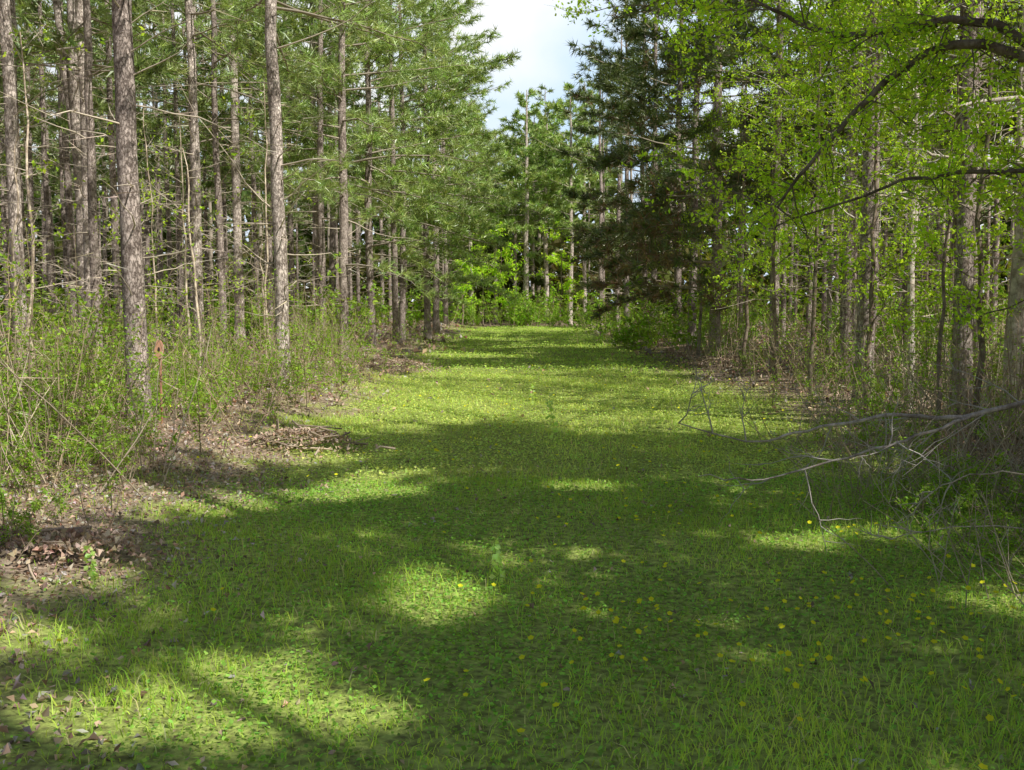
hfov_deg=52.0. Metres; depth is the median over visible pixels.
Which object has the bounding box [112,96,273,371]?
broadleaf sapling
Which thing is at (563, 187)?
pine tree
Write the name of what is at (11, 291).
shrub
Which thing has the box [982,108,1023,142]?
pine tree
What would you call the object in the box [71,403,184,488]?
shrub
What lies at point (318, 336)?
shrub
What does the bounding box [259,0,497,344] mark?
pine tree
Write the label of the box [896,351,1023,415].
shrub
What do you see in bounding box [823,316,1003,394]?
shrub
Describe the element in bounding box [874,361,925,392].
shrub
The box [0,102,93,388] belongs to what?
broadleaf sapling
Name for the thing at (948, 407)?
shrub
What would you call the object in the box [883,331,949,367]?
shrub
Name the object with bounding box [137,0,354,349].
pine tree
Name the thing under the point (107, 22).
pine tree
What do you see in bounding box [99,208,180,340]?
broadleaf sapling
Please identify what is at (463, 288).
broadleaf sapling
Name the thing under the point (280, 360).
shrub
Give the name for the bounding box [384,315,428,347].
shrub
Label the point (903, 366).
shrub
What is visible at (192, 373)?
shrub
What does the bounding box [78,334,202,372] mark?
shrub
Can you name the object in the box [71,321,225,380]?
shrub
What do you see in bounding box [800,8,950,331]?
pine tree
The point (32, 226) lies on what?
broadleaf sapling
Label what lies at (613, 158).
pine tree
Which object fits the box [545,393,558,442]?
seedling
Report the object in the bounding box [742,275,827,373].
shrub
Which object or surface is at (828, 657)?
buttercup flowers
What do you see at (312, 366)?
shrub
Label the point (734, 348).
shrub
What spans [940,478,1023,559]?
shrub
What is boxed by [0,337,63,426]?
shrub
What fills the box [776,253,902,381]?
shrub
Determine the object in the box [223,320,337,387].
shrub
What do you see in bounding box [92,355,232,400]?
shrub
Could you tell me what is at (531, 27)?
sky
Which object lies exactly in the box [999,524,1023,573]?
shrub
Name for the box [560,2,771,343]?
pine tree
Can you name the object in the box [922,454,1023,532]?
shrub
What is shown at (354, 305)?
shrub
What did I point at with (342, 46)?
pine tree
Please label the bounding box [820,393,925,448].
shrub
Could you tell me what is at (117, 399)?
shrub
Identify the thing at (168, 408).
shrub
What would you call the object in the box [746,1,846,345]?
pine tree
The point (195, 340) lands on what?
shrub
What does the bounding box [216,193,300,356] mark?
broadleaf sapling
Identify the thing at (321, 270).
pine tree
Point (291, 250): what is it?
pine tree
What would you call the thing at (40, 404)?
shrub
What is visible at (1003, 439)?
shrub
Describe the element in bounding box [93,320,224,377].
shrub
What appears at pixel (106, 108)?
pine tree
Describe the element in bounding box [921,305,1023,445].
shrub
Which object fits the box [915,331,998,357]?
shrub
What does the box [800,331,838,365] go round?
shrub
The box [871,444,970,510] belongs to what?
shrub
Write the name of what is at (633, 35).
pine tree
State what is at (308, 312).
shrub
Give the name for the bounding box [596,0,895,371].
pine tree
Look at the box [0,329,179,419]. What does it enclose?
shrub
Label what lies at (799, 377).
shrub
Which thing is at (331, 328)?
shrub
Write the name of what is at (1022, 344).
shrub
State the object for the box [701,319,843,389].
shrub
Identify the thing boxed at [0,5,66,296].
pine tree
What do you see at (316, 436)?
leaf pile
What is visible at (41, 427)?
shrub
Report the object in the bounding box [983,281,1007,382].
shrub
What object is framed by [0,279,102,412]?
shrub
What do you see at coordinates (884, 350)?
shrub
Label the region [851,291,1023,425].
shrub
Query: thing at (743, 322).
shrub
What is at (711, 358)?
leaf pile
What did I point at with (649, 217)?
pine tree
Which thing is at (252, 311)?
shrub
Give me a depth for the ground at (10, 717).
5.37 m
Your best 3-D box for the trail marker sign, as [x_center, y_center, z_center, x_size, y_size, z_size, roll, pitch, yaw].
[-3.760,0.018,11.231,0.100,1.000,0.050,0,5,0]
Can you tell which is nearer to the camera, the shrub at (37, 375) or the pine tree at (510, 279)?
the shrub at (37, 375)
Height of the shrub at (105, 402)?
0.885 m
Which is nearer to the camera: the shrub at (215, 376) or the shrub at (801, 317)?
the shrub at (215, 376)
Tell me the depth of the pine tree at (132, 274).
11.00 m
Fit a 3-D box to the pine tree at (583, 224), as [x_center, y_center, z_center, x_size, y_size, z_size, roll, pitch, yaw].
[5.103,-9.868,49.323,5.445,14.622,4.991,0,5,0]
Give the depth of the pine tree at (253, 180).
29.70 m
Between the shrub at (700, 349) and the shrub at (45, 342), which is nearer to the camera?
the shrub at (45, 342)
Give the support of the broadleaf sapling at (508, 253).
on the ground at (10, 717)
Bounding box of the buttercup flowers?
[56,353,1023,769]
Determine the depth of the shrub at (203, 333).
13.28 m
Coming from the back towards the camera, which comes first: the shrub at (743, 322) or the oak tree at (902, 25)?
the shrub at (743, 322)
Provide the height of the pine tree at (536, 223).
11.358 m
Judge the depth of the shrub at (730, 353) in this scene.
22.59 m
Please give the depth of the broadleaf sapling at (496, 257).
56.57 m
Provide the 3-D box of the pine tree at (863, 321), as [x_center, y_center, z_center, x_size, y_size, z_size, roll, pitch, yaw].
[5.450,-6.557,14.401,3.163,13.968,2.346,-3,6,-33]
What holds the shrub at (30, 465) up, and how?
on the ground at (10, 717)
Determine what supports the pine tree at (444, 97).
on the ground at (10, 717)
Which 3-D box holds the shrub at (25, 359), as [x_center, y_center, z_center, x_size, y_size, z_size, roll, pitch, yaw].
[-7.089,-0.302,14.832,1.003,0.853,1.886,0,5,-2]
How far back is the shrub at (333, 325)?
24.42 m
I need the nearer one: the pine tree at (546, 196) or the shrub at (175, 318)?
the shrub at (175, 318)
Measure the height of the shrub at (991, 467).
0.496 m
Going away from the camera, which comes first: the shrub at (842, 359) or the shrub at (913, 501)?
the shrub at (913, 501)
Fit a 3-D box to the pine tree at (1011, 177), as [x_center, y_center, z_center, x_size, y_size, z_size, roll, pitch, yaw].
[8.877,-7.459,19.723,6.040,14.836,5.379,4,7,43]
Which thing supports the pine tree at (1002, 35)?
on the ground at (10, 717)
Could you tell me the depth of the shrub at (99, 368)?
10.35 m
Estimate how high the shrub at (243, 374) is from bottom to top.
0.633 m
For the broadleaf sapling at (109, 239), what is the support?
on the ground at (10, 717)
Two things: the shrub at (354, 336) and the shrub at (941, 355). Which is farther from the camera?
the shrub at (354, 336)
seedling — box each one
[83,544,104,590]
[489,538,505,585]
[529,384,537,403]
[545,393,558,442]
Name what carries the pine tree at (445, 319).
on the ground at (10, 717)
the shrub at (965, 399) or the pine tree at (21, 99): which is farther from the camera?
the pine tree at (21, 99)
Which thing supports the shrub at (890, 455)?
on the ground at (10, 717)
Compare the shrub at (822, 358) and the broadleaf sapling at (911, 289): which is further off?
the shrub at (822, 358)
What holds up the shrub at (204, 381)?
on the ground at (10, 717)
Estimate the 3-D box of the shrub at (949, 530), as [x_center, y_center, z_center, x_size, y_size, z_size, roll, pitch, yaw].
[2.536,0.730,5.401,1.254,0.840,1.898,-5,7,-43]
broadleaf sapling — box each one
[0,17,146,409]
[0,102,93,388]
[0,134,54,328]
[72,192,182,409]
[77,90,212,338]
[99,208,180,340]
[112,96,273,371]
[138,123,275,368]
[191,30,325,367]
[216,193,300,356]
[448,244,486,325]
[462,221,507,324]
[480,238,527,325]
[531,220,584,324]
[644,113,739,357]
[646,20,828,369]
[665,22,865,378]
[708,0,935,395]
[715,7,909,372]
[731,0,959,372]
[752,0,998,412]
[756,0,1018,373]
[765,0,1023,360]
[780,0,1023,410]
[796,0,1023,391]
[807,0,1023,451]
[808,1,1023,423]
[817,0,1023,439]
[827,0,1023,391]
[930,0,1023,275]
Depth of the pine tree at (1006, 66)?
18.03 m
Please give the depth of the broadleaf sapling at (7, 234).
18.94 m
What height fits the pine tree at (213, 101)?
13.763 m
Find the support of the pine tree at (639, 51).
on the ground at (10, 717)
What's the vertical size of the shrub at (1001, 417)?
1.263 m
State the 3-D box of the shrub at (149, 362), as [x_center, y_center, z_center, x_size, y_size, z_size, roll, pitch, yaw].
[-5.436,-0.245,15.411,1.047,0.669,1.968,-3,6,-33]
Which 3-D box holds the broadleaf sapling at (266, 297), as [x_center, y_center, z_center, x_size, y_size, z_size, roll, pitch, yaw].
[-4.199,-3.166,18.934,2.765,6.124,2.800,-4,6,-41]
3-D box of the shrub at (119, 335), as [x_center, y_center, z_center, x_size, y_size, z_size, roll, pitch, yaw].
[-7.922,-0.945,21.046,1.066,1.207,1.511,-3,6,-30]
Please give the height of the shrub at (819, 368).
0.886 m
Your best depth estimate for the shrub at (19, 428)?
8.84 m
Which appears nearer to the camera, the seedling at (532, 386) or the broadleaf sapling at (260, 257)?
the seedling at (532, 386)
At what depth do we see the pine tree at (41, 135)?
27.14 m
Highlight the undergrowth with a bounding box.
[0,252,1007,359]
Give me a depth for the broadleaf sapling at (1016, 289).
11.92 m
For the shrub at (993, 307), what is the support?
on the ground at (10, 717)
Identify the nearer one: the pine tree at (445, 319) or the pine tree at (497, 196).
the pine tree at (497, 196)
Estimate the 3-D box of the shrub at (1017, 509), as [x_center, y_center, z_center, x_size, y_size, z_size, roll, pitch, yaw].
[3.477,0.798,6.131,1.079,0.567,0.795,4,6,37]
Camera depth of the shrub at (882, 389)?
12.30 m
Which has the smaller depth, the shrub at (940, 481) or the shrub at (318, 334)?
the shrub at (940, 481)
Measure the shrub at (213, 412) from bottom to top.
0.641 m
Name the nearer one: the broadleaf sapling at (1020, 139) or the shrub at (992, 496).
the shrub at (992, 496)
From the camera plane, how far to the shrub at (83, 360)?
9.51 m
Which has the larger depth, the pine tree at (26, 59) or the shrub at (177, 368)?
the pine tree at (26, 59)
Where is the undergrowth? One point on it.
(529, 313)
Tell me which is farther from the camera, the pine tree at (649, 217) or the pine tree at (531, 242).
the pine tree at (531, 242)
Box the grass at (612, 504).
[0,324,1023,769]
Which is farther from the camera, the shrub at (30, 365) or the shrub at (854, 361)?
the shrub at (854, 361)
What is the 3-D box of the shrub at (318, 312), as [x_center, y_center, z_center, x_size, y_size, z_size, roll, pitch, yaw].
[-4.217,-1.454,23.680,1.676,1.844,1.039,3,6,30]
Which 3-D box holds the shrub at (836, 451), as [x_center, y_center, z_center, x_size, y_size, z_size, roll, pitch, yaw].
[2.883,0.508,8.177,1.694,0.812,1.120,1,5,12]
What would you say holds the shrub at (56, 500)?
on the ground at (10, 717)
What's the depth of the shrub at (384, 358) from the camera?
19.96 m
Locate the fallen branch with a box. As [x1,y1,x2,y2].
[678,321,1023,550]
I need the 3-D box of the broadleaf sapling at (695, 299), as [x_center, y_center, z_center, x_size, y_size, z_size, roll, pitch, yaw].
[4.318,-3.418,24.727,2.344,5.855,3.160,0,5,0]
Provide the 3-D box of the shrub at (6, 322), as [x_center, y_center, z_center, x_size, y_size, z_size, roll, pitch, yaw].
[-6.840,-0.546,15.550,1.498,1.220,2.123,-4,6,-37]
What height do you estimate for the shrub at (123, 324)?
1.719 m
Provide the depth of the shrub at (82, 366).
8.68 m
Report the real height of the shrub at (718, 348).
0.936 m
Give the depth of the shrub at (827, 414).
10.64 m
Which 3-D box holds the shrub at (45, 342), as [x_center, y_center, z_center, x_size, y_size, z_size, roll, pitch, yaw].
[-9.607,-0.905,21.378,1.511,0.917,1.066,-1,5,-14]
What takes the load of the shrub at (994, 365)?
on the ground at (10, 717)
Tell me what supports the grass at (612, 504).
on the ground at (10, 717)
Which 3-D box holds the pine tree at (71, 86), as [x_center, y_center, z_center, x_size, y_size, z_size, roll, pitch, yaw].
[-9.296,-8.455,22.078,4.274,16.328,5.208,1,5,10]
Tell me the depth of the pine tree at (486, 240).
31.00 m
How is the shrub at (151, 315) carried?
on the ground at (10, 717)
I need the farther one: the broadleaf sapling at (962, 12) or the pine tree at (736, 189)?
the pine tree at (736, 189)
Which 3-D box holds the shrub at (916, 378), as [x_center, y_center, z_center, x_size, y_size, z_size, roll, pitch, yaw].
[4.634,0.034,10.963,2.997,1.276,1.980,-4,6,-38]
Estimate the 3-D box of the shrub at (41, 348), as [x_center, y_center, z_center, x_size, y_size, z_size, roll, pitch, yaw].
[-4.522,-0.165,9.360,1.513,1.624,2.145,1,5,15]
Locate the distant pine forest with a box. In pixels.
[0,0,1021,345]
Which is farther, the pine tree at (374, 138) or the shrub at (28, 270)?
the pine tree at (374, 138)
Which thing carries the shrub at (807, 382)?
on the ground at (10, 717)
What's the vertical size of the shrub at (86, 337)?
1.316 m
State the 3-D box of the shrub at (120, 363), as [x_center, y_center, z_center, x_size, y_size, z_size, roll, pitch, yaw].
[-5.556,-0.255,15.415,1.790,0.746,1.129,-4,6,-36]
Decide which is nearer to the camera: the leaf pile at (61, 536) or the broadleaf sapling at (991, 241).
the leaf pile at (61, 536)
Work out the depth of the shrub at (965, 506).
7.38 m
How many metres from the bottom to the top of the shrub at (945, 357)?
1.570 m
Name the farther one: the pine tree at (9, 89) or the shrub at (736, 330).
the shrub at (736, 330)
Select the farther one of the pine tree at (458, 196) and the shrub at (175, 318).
the pine tree at (458, 196)
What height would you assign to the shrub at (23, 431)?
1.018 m
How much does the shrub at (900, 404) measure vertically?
1.150 m
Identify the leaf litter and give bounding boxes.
[0,317,1023,769]
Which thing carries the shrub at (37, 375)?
on the ground at (10, 717)
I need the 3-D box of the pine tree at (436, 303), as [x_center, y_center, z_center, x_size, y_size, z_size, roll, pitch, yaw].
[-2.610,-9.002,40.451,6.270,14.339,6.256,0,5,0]
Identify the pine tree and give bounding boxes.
[0,0,103,350]
[0,0,146,313]
[0,0,167,387]
[0,0,179,378]
[0,0,204,353]
[0,0,280,422]
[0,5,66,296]
[0,36,47,232]
[16,0,114,338]
[17,0,158,348]
[59,0,238,371]
[63,0,183,299]
[91,0,225,344]
[93,0,261,339]
[96,0,286,302]
[98,0,312,355]
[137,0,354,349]
[153,0,342,358]
[157,0,449,387]
[168,0,350,343]
[176,1,315,342]
[198,0,351,340]
[207,0,397,321]
[224,0,485,346]
[245,0,508,357]
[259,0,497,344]
[323,0,549,342]
[329,0,533,339]
[371,0,531,338]
[373,0,522,333]
[380,0,513,307]
[429,98,492,319]
[430,59,501,324]
[431,96,515,324]
[458,132,533,323]
[464,87,579,324]
[477,136,558,321]
[487,133,562,318]
[491,101,577,323]
[499,110,572,321]
[517,99,592,302]
[525,82,608,324]
[533,47,634,325]
[539,78,622,318]
[556,2,706,325]
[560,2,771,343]
[563,29,671,327]
[568,0,774,349]
[568,1,665,329]
[570,0,733,329]
[578,0,810,359]
[580,0,824,308]
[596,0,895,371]
[723,0,959,354]
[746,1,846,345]
[783,0,949,383]
[783,0,1016,360]
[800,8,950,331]
[818,0,1023,427]
[819,0,1021,304]
[820,0,994,402]
[845,1,979,334]
[933,38,1023,388]
[940,1,1021,307]
[941,3,1021,196]
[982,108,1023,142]
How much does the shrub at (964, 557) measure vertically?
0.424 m
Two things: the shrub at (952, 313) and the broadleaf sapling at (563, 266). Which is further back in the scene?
the broadleaf sapling at (563, 266)
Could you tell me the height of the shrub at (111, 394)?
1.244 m
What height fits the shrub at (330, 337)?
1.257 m
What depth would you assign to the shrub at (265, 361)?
18.56 m
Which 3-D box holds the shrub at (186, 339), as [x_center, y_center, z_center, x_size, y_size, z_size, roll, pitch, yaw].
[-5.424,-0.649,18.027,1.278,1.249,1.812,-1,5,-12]
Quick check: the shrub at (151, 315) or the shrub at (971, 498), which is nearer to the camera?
the shrub at (971, 498)
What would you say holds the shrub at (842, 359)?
on the ground at (10, 717)
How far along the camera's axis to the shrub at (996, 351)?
20.18 m
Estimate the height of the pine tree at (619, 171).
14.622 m
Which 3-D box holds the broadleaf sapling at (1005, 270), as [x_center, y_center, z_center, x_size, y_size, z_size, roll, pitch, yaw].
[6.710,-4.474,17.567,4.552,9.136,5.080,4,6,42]
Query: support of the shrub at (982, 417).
on the ground at (10, 717)
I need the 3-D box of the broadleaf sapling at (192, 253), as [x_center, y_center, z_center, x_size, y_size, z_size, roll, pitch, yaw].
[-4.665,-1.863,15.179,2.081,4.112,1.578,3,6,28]
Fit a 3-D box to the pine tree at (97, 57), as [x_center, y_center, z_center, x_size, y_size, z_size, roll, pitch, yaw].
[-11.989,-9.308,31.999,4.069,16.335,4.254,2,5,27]
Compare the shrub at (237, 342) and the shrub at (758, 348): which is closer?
the shrub at (237, 342)
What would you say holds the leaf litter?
on the ground at (10, 717)
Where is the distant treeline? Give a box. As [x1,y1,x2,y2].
[0,119,1014,322]
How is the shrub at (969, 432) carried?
on the ground at (10, 717)
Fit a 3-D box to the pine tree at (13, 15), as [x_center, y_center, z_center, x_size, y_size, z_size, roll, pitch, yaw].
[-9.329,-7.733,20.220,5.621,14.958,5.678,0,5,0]
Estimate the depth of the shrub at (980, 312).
7.53 m
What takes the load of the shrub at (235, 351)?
on the ground at (10, 717)
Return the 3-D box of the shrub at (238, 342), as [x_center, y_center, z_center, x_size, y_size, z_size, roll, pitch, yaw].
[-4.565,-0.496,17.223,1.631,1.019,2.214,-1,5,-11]
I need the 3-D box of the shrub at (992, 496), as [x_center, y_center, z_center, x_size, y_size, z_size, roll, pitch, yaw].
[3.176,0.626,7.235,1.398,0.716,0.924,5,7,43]
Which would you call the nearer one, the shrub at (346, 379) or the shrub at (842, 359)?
the shrub at (842, 359)
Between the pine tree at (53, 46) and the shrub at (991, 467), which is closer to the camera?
the shrub at (991, 467)
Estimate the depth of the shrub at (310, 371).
14.17 m
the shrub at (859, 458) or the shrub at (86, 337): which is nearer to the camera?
the shrub at (859, 458)
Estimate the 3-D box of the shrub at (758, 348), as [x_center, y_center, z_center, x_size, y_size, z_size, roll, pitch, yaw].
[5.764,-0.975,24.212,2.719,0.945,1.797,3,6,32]
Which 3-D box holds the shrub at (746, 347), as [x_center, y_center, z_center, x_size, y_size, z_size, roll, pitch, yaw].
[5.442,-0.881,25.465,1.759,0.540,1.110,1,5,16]
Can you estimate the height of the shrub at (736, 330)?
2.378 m
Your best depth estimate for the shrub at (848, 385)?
13.61 m
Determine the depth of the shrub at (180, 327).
14.28 m
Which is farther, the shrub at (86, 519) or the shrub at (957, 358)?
the shrub at (957, 358)
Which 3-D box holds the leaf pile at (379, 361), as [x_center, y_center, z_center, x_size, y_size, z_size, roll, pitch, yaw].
[-2.782,-0.446,22.116,3.394,0.394,3.096,0,5,0]
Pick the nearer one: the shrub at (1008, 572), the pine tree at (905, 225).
the shrub at (1008, 572)
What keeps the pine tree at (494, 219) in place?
on the ground at (10, 717)
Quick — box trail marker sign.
[154,340,163,423]
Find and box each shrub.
[0,213,121,417]
[0,223,59,429]
[0,226,122,475]
[0,267,77,476]
[0,277,139,461]
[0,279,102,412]
[0,281,225,499]
[0,293,89,492]
[0,296,147,452]
[0,298,124,419]
[0,301,54,378]
[0,313,57,403]
[0,325,151,439]
[0,329,53,378]
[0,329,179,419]
[0,335,60,394]
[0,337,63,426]
[0,383,89,461]
[0,384,54,439]
[0,402,140,499]
[0,433,90,489]
[0,437,141,564]
[0,470,117,521]
[0,482,72,533]
[0,499,41,551]
[1,366,207,474]
[1,380,54,483]
[1,410,40,462]
[3,307,117,378]
[3,359,247,446]
[8,318,77,357]
[10,394,158,439]
[11,306,171,375]
[14,340,104,398]
[24,400,195,492]
[26,289,171,437]
[28,358,181,412]
[31,406,241,480]
[39,271,176,416]
[53,375,205,415]
[54,425,128,481]
[60,387,173,418]
[68,347,202,390]
[71,281,198,397]
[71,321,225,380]
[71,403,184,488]
[76,354,220,422]
[78,322,185,388]
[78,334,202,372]
[82,280,161,390]
[85,321,299,436]
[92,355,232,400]
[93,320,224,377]
[101,271,232,401]
[103,317,149,361]
[105,341,289,415]
[112,254,182,343]
[117,350,175,386]
[120,310,222,396]
[120,353,227,376]
[120,368,306,425]
[123,334,254,410]
[148,308,248,380]
[155,349,214,393]
[160,311,228,376]
[164,326,296,370]
[167,298,303,398]
[175,315,285,391]
[182,258,323,413]
[185,325,273,378]
[192,352,294,390]
[203,259,301,361]
[205,256,313,403]
[209,342,296,381]
[216,333,318,398]
[217,350,309,378]
[222,311,373,411]
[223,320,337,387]
[226,328,362,408]
[227,351,345,393]
[242,278,354,373]
[251,261,330,358]
[261,296,379,385]
[265,317,349,357]
[273,291,343,391]
[289,315,355,360]
[290,335,356,361]
[291,320,338,353]
[292,314,350,360]
[294,306,369,361]
[295,299,369,355]
[295,313,352,361]
[297,285,342,360]
[313,301,401,355]
[317,320,405,373]
[317,358,360,384]
[330,295,366,338]
[333,304,380,339]
[336,342,390,366]
[357,308,411,344]
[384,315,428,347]
[633,299,767,360]
[659,330,760,361]
[682,291,745,360]
[686,331,751,365]
[701,264,765,369]
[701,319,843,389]
[702,293,763,356]
[702,326,821,360]
[703,323,767,368]
[703,337,767,358]
[709,335,779,360]
[729,348,767,371]
[736,295,887,380]
[737,285,759,343]
[740,364,948,466]
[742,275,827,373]
[744,369,1023,514]
[747,324,837,360]
[754,337,933,394]
[756,335,823,363]
[762,307,831,394]
[769,363,905,405]
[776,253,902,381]
[776,427,955,511]
[779,403,990,504]
[786,282,892,421]
[792,303,932,364]
[793,351,1015,454]
[793,362,839,387]
[794,333,918,392]
[794,341,1023,452]
[798,331,950,413]
[798,408,998,480]
[798,437,1023,610]
[798,440,943,523]
[799,342,838,375]
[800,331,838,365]
[800,447,939,520]
[805,308,840,370]
[807,298,900,370]
[807,371,930,437]
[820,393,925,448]
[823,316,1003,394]
[824,284,931,363]
[824,356,906,379]
[833,328,1023,449]
[843,272,992,423]
[846,400,940,458]
[849,424,1023,513]
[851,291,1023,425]
[854,306,1002,413]
[859,429,1023,531]
[863,481,1023,604]
[867,452,995,515]
[868,462,968,520]
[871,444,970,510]
[874,341,916,358]
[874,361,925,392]
[877,362,1020,435]
[878,317,951,348]
[880,482,1023,570]
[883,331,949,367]
[885,297,982,347]
[894,456,981,517]
[896,331,979,451]
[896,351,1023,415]
[897,366,1023,519]
[899,290,1010,418]
[901,326,1023,457]
[902,226,1001,400]
[907,265,1008,418]
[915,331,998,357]
[915,416,1023,492]
[916,475,1023,527]
[917,257,1023,476]
[919,353,1022,432]
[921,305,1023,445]
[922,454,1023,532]
[923,255,1008,407]
[926,380,1023,486]
[932,450,1023,511]
[934,315,1018,458]
[935,350,1023,480]
[938,518,1023,576]
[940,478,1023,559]
[941,378,1023,444]
[954,477,1023,536]
[957,261,1023,510]
[965,484,1023,549]
[973,279,1023,401]
[973,330,1003,370]
[977,397,1021,445]
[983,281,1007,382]
[984,351,1003,385]
[985,316,1023,453]
[998,495,1023,524]
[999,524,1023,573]
[1006,472,1023,509]
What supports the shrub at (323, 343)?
on the ground at (10, 717)
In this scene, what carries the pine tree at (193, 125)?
on the ground at (10, 717)
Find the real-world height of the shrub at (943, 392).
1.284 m
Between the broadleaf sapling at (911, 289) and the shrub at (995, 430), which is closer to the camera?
the shrub at (995, 430)
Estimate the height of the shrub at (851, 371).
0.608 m
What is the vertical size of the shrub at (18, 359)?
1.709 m
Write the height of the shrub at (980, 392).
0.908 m
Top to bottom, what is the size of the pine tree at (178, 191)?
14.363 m
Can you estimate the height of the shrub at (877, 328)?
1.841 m
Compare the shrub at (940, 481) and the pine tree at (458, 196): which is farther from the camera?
the pine tree at (458, 196)
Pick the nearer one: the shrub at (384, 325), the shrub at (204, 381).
the shrub at (204, 381)
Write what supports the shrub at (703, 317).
on the ground at (10, 717)
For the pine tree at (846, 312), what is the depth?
17.94 m
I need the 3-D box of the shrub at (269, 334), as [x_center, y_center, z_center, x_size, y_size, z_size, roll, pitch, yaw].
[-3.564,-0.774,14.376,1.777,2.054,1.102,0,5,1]
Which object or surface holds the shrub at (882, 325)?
on the ground at (10, 717)
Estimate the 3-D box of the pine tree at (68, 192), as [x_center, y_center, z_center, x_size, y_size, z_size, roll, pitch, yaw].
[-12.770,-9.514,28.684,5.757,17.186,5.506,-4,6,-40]
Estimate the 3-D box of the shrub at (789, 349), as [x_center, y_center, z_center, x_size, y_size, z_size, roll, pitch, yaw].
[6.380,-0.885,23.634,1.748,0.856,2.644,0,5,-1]
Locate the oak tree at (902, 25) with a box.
[549,0,1023,299]
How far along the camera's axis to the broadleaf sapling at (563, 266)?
55.69 m
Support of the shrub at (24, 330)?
on the ground at (10, 717)
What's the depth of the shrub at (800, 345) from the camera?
24.95 m
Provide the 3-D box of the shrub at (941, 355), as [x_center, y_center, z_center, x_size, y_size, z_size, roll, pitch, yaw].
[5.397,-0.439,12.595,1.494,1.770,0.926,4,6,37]
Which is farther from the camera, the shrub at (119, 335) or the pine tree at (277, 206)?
the shrub at (119, 335)
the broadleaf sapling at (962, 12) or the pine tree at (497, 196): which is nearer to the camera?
the broadleaf sapling at (962, 12)
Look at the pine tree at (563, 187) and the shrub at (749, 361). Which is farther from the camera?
the pine tree at (563, 187)
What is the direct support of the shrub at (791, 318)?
on the ground at (10, 717)
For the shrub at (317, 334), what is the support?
on the ground at (10, 717)
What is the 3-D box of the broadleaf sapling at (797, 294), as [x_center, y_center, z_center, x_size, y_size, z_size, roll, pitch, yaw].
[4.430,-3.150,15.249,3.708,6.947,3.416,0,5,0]
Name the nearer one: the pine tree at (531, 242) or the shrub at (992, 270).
the shrub at (992, 270)
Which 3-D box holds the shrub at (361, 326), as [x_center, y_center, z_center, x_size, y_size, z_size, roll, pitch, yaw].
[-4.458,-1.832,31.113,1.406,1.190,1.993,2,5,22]
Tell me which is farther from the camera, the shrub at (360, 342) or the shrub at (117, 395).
the shrub at (360, 342)
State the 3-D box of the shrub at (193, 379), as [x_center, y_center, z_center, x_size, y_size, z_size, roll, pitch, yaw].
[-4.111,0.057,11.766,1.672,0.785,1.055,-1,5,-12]
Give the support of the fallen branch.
on the ground at (10, 717)
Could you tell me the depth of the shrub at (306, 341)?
22.33 m
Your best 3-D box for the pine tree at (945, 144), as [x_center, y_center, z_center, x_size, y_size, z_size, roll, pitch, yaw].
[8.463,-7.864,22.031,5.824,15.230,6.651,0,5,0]
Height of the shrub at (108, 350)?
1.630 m
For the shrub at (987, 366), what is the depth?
10.12 m
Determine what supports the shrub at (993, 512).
on the ground at (10, 717)
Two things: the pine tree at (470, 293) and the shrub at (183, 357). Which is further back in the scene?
the pine tree at (470, 293)
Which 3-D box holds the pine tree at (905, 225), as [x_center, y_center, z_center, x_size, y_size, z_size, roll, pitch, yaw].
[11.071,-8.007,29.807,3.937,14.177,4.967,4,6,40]
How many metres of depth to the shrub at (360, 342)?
17.59 m
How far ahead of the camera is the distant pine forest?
40.03 m
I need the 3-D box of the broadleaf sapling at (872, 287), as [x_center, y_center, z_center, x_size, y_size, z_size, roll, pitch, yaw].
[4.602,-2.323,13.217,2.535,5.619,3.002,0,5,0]
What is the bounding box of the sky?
[1,0,1019,302]
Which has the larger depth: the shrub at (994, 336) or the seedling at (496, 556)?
the shrub at (994, 336)
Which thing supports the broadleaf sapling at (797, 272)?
on the ground at (10, 717)
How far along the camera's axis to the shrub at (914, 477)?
7.78 m
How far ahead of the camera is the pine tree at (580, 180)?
56.82 m
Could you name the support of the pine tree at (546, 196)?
on the ground at (10, 717)
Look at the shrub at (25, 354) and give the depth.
14.89 m
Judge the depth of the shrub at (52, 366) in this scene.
14.52 m
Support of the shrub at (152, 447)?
on the ground at (10, 717)
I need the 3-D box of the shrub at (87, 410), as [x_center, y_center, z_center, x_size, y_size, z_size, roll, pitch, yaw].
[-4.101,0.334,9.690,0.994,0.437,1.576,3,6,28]
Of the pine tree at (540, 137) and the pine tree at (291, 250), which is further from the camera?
the pine tree at (540, 137)
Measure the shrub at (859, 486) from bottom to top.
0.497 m
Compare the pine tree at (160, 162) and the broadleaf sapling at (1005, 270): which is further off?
the pine tree at (160, 162)
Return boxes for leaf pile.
[0,525,164,579]
[242,419,394,459]
[346,355,457,373]
[655,351,762,370]
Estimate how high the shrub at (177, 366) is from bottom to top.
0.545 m
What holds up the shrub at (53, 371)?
on the ground at (10, 717)
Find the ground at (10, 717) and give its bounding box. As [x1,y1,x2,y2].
[0,303,1023,769]
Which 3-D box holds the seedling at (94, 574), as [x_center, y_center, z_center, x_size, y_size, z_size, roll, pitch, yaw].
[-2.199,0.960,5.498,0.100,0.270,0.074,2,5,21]
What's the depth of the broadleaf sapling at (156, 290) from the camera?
21.82 m
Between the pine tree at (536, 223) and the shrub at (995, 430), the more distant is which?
the pine tree at (536, 223)
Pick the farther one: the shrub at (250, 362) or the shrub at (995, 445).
the shrub at (250, 362)
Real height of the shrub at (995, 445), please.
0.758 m
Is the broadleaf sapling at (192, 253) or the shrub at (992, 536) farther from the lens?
the broadleaf sapling at (192, 253)
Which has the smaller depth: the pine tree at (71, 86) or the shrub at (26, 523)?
the shrub at (26, 523)
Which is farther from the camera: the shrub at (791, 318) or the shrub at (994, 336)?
the shrub at (791, 318)

